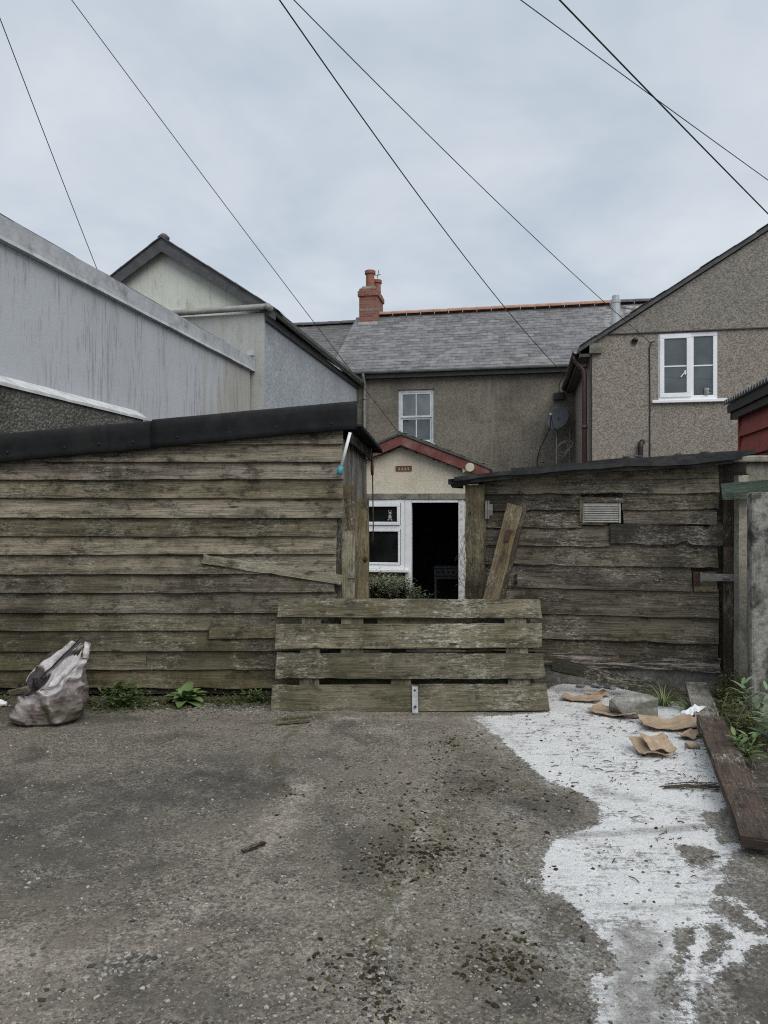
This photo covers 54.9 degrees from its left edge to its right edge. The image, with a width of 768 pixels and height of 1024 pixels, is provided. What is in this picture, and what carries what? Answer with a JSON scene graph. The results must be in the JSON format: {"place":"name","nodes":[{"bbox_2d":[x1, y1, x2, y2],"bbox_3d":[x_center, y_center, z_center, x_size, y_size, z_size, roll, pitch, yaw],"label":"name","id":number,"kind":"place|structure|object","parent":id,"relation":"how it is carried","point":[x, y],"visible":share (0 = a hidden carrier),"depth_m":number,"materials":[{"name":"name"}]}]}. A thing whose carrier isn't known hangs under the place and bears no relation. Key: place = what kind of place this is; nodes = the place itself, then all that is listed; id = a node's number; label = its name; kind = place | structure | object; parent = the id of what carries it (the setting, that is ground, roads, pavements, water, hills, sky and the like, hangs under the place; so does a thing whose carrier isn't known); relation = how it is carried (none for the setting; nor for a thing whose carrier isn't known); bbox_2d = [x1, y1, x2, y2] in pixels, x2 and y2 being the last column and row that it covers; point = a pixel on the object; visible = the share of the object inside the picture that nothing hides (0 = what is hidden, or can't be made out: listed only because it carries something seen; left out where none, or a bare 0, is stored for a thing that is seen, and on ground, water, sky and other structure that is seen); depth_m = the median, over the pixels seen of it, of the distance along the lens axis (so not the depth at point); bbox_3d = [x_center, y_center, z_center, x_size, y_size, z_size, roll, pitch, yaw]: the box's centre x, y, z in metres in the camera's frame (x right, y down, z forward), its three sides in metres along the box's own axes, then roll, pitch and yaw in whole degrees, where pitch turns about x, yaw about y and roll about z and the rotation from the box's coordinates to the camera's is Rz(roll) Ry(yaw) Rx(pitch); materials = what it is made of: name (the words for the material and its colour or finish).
{"place":"outdoors","nodes":[
{"label":"outdoors","id":0,"kind":"place"},
{"bbox_2d":[0,213,254,433],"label":"rendered house","id":1,"kind":"structure","parent":0,"point":[82,343],"depth_m":8.24,"materials":[{"name":"white paint"}]},
{"bbox_2d":[0,649,767,1023],"bbox_3d":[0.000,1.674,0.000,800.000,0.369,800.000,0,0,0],"label":"yard ground","id":2,"kind":"structure","parent":0,"point":[714,905],"depth_m":3.12,"materials":[{"name":"concrete"}]},
{"bbox_2d":[0,699,6,705],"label":"crumpled paper","id":3,"kind":"object","parent":2,"relation":"on","point":[3,703],"visible":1,"depth_m":5.71,"materials":[{"name":"white paper"}]},
{"bbox_2d":[7,637,90,725],"bbox_3d":[-2.401,1.210,5.349,0.542,0.576,0.442,0,0,0],"label":"rubble sack","id":4,"kind":"object","parent":2,"relation":"on","point":[54,689],"visible":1,"depth_m":5.23,"materials":[{"name":"white plastic"}]},
{"bbox_2d":[85,679,169,716],"bbox_3d":[-2.006,1.401,5.713,0.616,0.228,0.485,0,0,18],"label":"weed","id":5,"kind":"object","parent":2,"relation":"on","point":[120,700],"visible":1,"depth_m":5.69,"materials":[{"name":"green plant"}]},
{"bbox_2d":[0,689,267,704],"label":"ground ivy","id":6,"kind":"object","parent":2,"relation":"on","point":[151,700],"visible":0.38,"depth_m":5.84,"materials":[{"name":"green plant"}]},
{"bbox_2d":[0,701,268,710],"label":"ground moss","id":7,"kind":"object","parent":2,"relation":"on","point":[93,705],"visible":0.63,"depth_m":5.69,"materials":[{"name":"green plant"}]},
{"bbox_2d":[163,682,205,707],"bbox_3d":[-1.557,1.435,5.768,0.336,0.152,0.340,0,0,0],"label":"dock plant","id":8,"kind":"object","parent":2,"relation":"on","point":[187,692],"visible":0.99,"depth_m":5.75,"materials":[{"name":"green plant"}]},
{"bbox_2d":[0,401,382,693],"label":"timber shed","id":9,"kind":"structure","parent":2,"relation":"on","point":[164,556],"depth_m":5.97,"materials":[{"name":"brown wood"}]},
{"bbox_2d":[337,432,351,474],"bbox_3d":[-0.315,-0.462,5.888,0.131,0.343,0.051,0,0,18],"label":"brush handle","id":10,"kind":"object","parent":9,"relation":"attached to","point":[340,470],"visible":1,"depth_m":5.88,"materials":[{"name":"white plastic"}]},
{"bbox_2d":[370,449,373,545],"bbox_3d":[-0.142,-0.145,7.507,0.078,0.982,0.221,0,0,0],"label":"hanging cord","id":11,"kind":"object","parent":9,"relation":"hanging from","point":[372,468],"visible":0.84,"depth_m":7.59,"materials":[{"name":"fabric"}]},
{"bbox_2d":[110,233,362,409],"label":"gabled house","id":12,"kind":"structure","parent":2,"relation":"on","point":[294,367],"depth_m":13.60,"materials":[{"name":"paint"}]},
{"bbox_2d":[0,18,96,268],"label":"overhead cable","id":13,"kind":"object","parent":12,"relation":"attached to","point":[45,137],"visible":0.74,"depth_m":9.95,"materials":[{"name":"black rubber"}]},
{"bbox_2d":[222,688,271,705],"bbox_3d":[-0.986,1.452,5.845,0.569,0.108,0.364,0,0,0],"label":"weed","id":14,"kind":"object","parent":2,"relation":"on","point":[257,695],"visible":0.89,"depth_m":5.83,"materials":[{"name":"green plant"}]},
{"bbox_2d":[241,841,265,851],"bbox_3d":[-0.581,1.492,3.300,0.123,0.010,0.024,0,0,-43],"label":"wood splinter","id":15,"kind":"object","parent":2,"relation":"on","point":[253,846],"visible":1,"depth_m":3.29,"materials":[{"name":"brown wood"}]},
{"bbox_2d":[276,719,310,724],"bbox_3d":[-0.640,1.478,5.215,0.246,0.015,0.035,0,0,-17],"label":"mossy stick","id":16,"kind":"object","parent":2,"relation":"on","point":[292,721],"visible":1,"depth_m":5.20,"materials":[{"name":"brown wood"}]},
{"bbox_2d":[277,715,310,719],"bbox_3d":[-0.635,1.489,5.354,0.287,0.016,0.151,0,0,-23],"label":"moss","id":17,"kind":"object","parent":2,"relation":"on","point":[300,717],"visible":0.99,"depth_m":5.35,"materials":[{"name":"green plant"}]},
{"bbox_2d":[369,568,432,650],"bbox_3d":[0.133,1.300,9.580,1.187,1.108,0.964,0,0,20],"label":"shrub","id":18,"kind":"object","parent":2,"relation":"on","point":[382,589],"visible":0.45,"depth_m":9.51,"materials":[{"name":"green plant"}]},
{"bbox_2d":[270,598,549,713],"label":"fallen gate","id":19,"kind":"structure","parent":2,"relation":"on","point":[517,665],"depth_m":5.68,"materials":[{"name":"brown wood"}]},
{"bbox_2d":[179,716,657,1023],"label":"moss crumbs","id":20,"kind":"object","parent":2,"relation":"on","point":[490,969],"visible":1,"depth_m":2.95,"materials":[{"name":"plant"}]},
{"bbox_2d":[361,431,493,598],"bbox_3d":[1.078,0.313,15.607,2.727,3.115,8.954,0,0,11],"label":"cream annex","id":21,"kind":"object","parent":2,"relation":"on","point":[419,536],"visible":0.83,"depth_m":11.42,"materials":[{"name":"paint"}]},
{"bbox_2d":[72,0,397,431],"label":"overhead cable","id":22,"kind":"object","parent":21,"relation":"attached to","point":[221,200],"visible":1,"depth_m":8.81,"materials":[{"name":"black rubber"}]},
{"bbox_2d":[369,499,408,572],"bbox_3d":[-0.244,0.365,11.483,1.280,1.120,0.170,0,0,11],"label":"window","id":23,"kind":"structure","parent":21,"relation":"in","point":[387,548],"depth_m":11.44,"materials":[{"name":"white plastic"}]},
{"bbox_2d":[434,564,457,598],"bbox_3d":[1.160,1.370,13.042,0.510,0.860,0.564,0,0,11],"label":"cooker","id":24,"kind":"object","parent":21,"relation":"in","point":[445,579],"visible":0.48,"depth_m":12.82,"materials":[{"name":"metal"}]},
{"bbox_2d":[434,575,457,598],"bbox_3d":[1.118,1.368,12.795,0.490,0.544,0.062,0,0,11],"label":"oven door","id":25,"kind":"structure","parent":24,"relation":"in","point":[444,587],"depth_m":12.82,"materials":[{"name":"glass"}]},
{"bbox_2d":[331,617,534,684],"bbox_3d":[0.380,1.120,5.814,1.598,0.734,0.277,0,0,0],"label":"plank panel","id":26,"kind":"object","parent":2,"relation":"on","point":[334,620],"visible":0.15,"depth_m":5.82,"materials":[{"name":"brown wood"}]},
{"bbox_2d":[294,269,651,471],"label":"terrace house","id":27,"kind":"structure","parent":2,"relation":"on","point":[481,384],"depth_m":20.40,"materials":[{"name":"grey stone"}]},
{"bbox_2d":[399,390,434,443],"bbox_3d":[0.880,-2.575,20.319,1.060,1.550,0.200,0,0,11],"label":"window","id":28,"kind":"structure","parent":27,"relation":"in","point":[413,404],"depth_m":20.36,"materials":[{"name":"white paint"}]},
{"bbox_2d":[537,407,572,465],"bbox_3d":[4.382,-1.827,19.181,1.004,1.815,0.853,0,0,11],"label":"satellite dish","id":29,"kind":"object","parent":27,"relation":"attached to","point":[557,418],"visible":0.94,"depth_m":19.18,"materials":[{"name":"metal"}]},
{"bbox_2d":[554,372,574,399],"bbox_3d":[4.755,-2.763,19.453,0.576,1.826,0.164,0,0,11],"label":"junction box","id":30,"kind":"object","parent":27,"relation":"attached to","point":[559,395],"visible":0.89,"depth_m":19.45,"materials":[{"name":"black plastic"}]},
{"bbox_2d":[279,0,563,373],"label":"overhead cable","id":31,"kind":"object","parent":30,"relation":"attached to","point":[396,164],"visible":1,"depth_m":9.85,"materials":[{"name":"black rubber"}]},
{"bbox_2d":[469,503,527,651],"bbox_3d":[0.955,0.719,6.352,0.690,1.600,0.128,0,0,-28],"label":"leaning plank","id":32,"kind":"object","parent":2,"relation":"on","point":[505,553],"visible":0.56,"depth_m":6.38,"materials":[{"name":"brown wood"}]},
{"bbox_2d":[561,692,603,700],"bbox_3d":[1.572,1.470,5.872,0.315,0.043,0.170,0,0,23],"label":"cardboard piece","id":33,"kind":"object","parent":2,"relation":"on","point":[565,695],"visible":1,"depth_m":5.88,"materials":[{"name":"brown cardboard"}]},
{"bbox_2d":[585,689,610,695],"bbox_3d":[1.733,1.471,5.996,0.183,0.037,0.138,0,0,-11],"label":"cardboard piece","id":34,"kind":"object","parent":2,"relation":"on","point":[604,692],"visible":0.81,"depth_m":6.03,"materials":[{"name":"brown cardboard"}]},
{"bbox_2d":[478,700,720,881],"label":"twig litter","id":35,"kind":"object","parent":2,"relation":"on","point":[712,785],"visible":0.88,"depth_m":4.03,"materials":[{"name":"brown wood"}]},
{"bbox_2d":[448,450,754,691],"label":"wooden shed","id":36,"kind":"structure","parent":2,"relation":"on","point":[623,565],"depth_m":6.35,"materials":[{"name":"brown wood"}]},
{"bbox_2d":[455,529,493,598],"bbox_3d":[0.789,0.650,6.557,0.360,1.003,0.254,0,0,0],"label":"dead vine","id":37,"kind":"object","parent":36,"relation":"attached to","point":[470,567],"visible":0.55,"depth_m":6.52,"materials":[{"name":"brown plant"}]},
{"bbox_2d":[587,702,635,715],"bbox_3d":[1.697,1.466,5.466,0.357,0.052,0.207,0,0,43],"label":"cardboard piece","id":38,"kind":"object","parent":2,"relation":"on","point":[599,707],"visible":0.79,"depth_m":5.50,"materials":[{"name":"brown cardboard"}]},
{"bbox_2d":[550,657,679,701],"bbox_3d":[1.867,1.362,6.021,1.009,0.297,0.079,0,0,19],"label":"slanting board","id":39,"kind":"object","parent":2,"relation":"on","point":[599,675],"visible":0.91,"depth_m":6.01,"materials":[{"name":"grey wood"}]},
{"bbox_2d":[576,677,685,690],"bbox_3d":[2.115,1.470,6.289,0.954,0.123,0.345,0,0,0],"label":"rubble","id":40,"kind":"object","parent":2,"relation":"on","point":[596,685],"visible":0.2,"depth_m":6.28,"materials":[{"name":"stone"}]},
{"bbox_2d":[609,693,658,718],"bbox_3d":[1.831,1.424,5.467,0.342,0.171,0.230,0,0,9],"label":"concrete lump","id":41,"kind":"object","parent":2,"relation":"on","point":[637,703],"visible":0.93,"depth_m":5.36,"materials":[{"name":"grey concrete"}]},
{"bbox_2d":[629,732,676,754],"bbox_3d":[1.672,1.439,4.602,0.229,0.097,0.217,0,0,-6],"label":"cardboard piece","id":42,"kind":"object","parent":2,"relation":"on","point":[660,743],"visible":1,"depth_m":4.59,"materials":[{"name":"brown cardboard"}]},
{"bbox_2d":[561,224,767,462],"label":"pebbledash house","id":43,"kind":"structure","parent":2,"relation":"on","point":[701,328],"depth_m":14.68,"materials":[{"name":"concrete"}]},
{"bbox_2d":[294,0,651,343],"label":"overhead cable","id":44,"kind":"object","parent":43,"relation":"attached to","point":[445,151],"visible":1,"depth_m":9.26,"materials":[{"name":"black rubber"}]},
{"bbox_2d":[652,331,727,403],"bbox_3d":[6.039,-2.861,14.654,1.400,1.391,0.150,0,0,11],"label":"window","id":45,"kind":"structure","parent":43,"relation":"in","point":[687,362],"depth_m":14.66,"materials":[{"name":"white plastic"}]},
{"bbox_2d":[704,388,710,394],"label":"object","id":46,"kind":"structure","parent":43,"relation":"on","point":[706,391],"depth_m":14.57,"materials":[{"name":"paint"}]},
{"bbox_2d":[630,684,698,707],"bbox_3d":[2.156,1.438,5.701,0.526,0.161,0.516,0,0,40],"label":"grass tuft","id":47,"kind":"object","parent":2,"relation":"on","point":[663,702],"visible":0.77,"depth_m":5.71,"materials":[{"name":"green plant"}]},
{"bbox_2d":[637,714,696,729],"bbox_3d":[1.973,1.456,5.142,0.379,0.066,0.269,0,0,9],"label":"cardboard piece","id":48,"kind":"object","parent":2,"relation":"on","point":[681,721],"visible":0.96,"depth_m":5.15,"materials":[{"name":"brown cardboard"}]},
{"bbox_2d":[676,728,699,739],"bbox_3d":[2.028,1.475,4.913,0.186,0.040,0.117,0,0,-34],"label":"cardboard piece","id":49,"kind":"object","parent":2,"relation":"on","point":[690,733],"visible":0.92,"depth_m":4.90,"materials":[{"name":"brown cardboard"}]},
{"bbox_2d":[684,741,699,748],"bbox_3d":[1.959,1.482,4.702,0.092,0.048,0.065,0,0,0],"label":"stone","id":50,"kind":"object","parent":2,"relation":"on","point":[692,744],"visible":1,"depth_m":4.68,"materials":[{"name":"brown stone"}]},
{"bbox_2d":[674,698,717,711],"bbox_3d":[2.331,1.461,5.560,0.365,0.089,0.327,0,0,31],"label":"grass tuft","id":51,"kind":"object","parent":2,"relation":"on","point":[684,706],"visible":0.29,"depth_m":5.58,"materials":[{"name":"green plant"}]},
{"bbox_2d":[685,682,718,731],"bbox_3d":[2.366,1.435,5.491,0.168,0.075,1.245,0,0,18],"label":"grey plank","id":52,"kind":"object","parent":2,"relation":"on","point":[697,689],"visible":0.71,"depth_m":5.63,"materials":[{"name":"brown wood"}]},
{"bbox_2d":[681,704,704,714],"bbox_3d":[2.218,1.420,5.311,0.151,0.051,0.091,0,0,-29],"label":"paper scrap","id":53,"kind":"object","parent":52,"relation":"on","point":[693,708],"visible":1,"depth_m":5.31,"materials":[{"name":"white paper"}]},
{"bbox_2d":[696,714,767,849],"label":"brown plank","id":54,"kind":"object","parent":2,"relation":"on","point":[747,807],"visible":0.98,"depth_m":3.79,"materials":[{"name":"brown wood"}]},
{"bbox_2d":[698,669,767,743],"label":"creeping weeds","id":55,"kind":"object","parent":2,"relation":"on","point":[727,707],"visible":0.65,"depth_m":5.49,"materials":[{"name":"green plant"}]},
{"bbox_2d":[705,687,767,742],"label":"dead stalks","id":56,"kind":"object","parent":2,"relation":"on","point":[740,712],"visible":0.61,"depth_m":4.95,"materials":[{"name":"plant"}]},
{"bbox_2d":[734,475,748,694],"bbox_3d":[2.944,0.600,6.100,0.090,1.810,0.073,0,0,-6],"label":"gate post","id":57,"kind":"object","parent":2,"relation":"on","point":[740,586],"visible":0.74,"depth_m":6.07,"materials":[{"name":"wood"}]},
{"bbox_2d":[720,480,767,499],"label":"timber rail","id":58,"kind":"object","parent":57,"relation":"attached to","point":[736,490],"visible":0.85,"depth_m":5.99,"materials":[{"name":"green wood"}]},
{"bbox_2d":[722,710,767,757],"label":"weed","id":59,"kind":"object","parent":2,"relation":"on","point":[752,724],"visible":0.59,"depth_m":4.85,"materials":[{"name":"green plant"}]},
{"bbox_2d":[723,377,767,455],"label":"red shed","id":60,"kind":"structure","parent":2,"relation":"on","point":[747,408],"depth_m":8.40,"materials":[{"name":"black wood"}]},
{"bbox_2d":[727,727,766,768],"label":"leafy plant","id":61,"kind":"object","parent":2,"relation":"on","point":[749,754],"visible":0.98,"depth_m":4.39,"materials":[{"name":"green plant"}]},
{"bbox_2d":[729,675,767,727],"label":"leafy plant","id":62,"kind":"object","parent":2,"relation":"on","point":[747,688],"visible":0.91,"depth_m":5.01,"materials":[{"name":"green plant"}]},
{"bbox_2d":[733,455,767,480],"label":"boundary wall","id":63,"kind":"structure","parent":2,"relation":"on","point":[756,468],"depth_m":6.45,"materials":[{"name":"concrete"}]},
{"bbox_2d":[747,492,767,715],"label":"concrete pillar","id":64,"kind":"structure","parent":2,"relation":"on","point":[757,585],"depth_m":5.39,"materials":[{"name":"grey concrete"}]},
{"bbox_2d":[748,692,767,751],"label":"leafy plant","id":65,"kind":"object","parent":2,"relation":"on","point":[763,732],"visible":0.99,"depth_m":4.68,"materials":[{"name":"green plant"}]},
{"bbox_2d":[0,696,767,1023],"bbox_3d":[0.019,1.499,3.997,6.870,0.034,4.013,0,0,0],"label":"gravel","id":66,"kind":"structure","parent":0,"point":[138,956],"depth_m":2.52,"materials":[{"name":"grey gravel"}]},
{"bbox_2d":[0,0,767,322],"label":"sky","id":67,"kind":"structure","parent":0,"point":[587,161],"materials":[{"name":"grey"}]},
{"bbox_2d":[520,0,767,179],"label":"overhead cable","id":68,"kind":"object","parent":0,"point":[638,86],"visible":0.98,"depth_m":9.06,"materials":[{"name":"black rubber"}]},
{"bbox_2d":[559,0,767,213],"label":"overhead cable","id":69,"kind":"object","parent":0,"point":[632,75],"visible":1,"depth_m":7.56,"materials":[{"name":"black rubber"}]}
]}

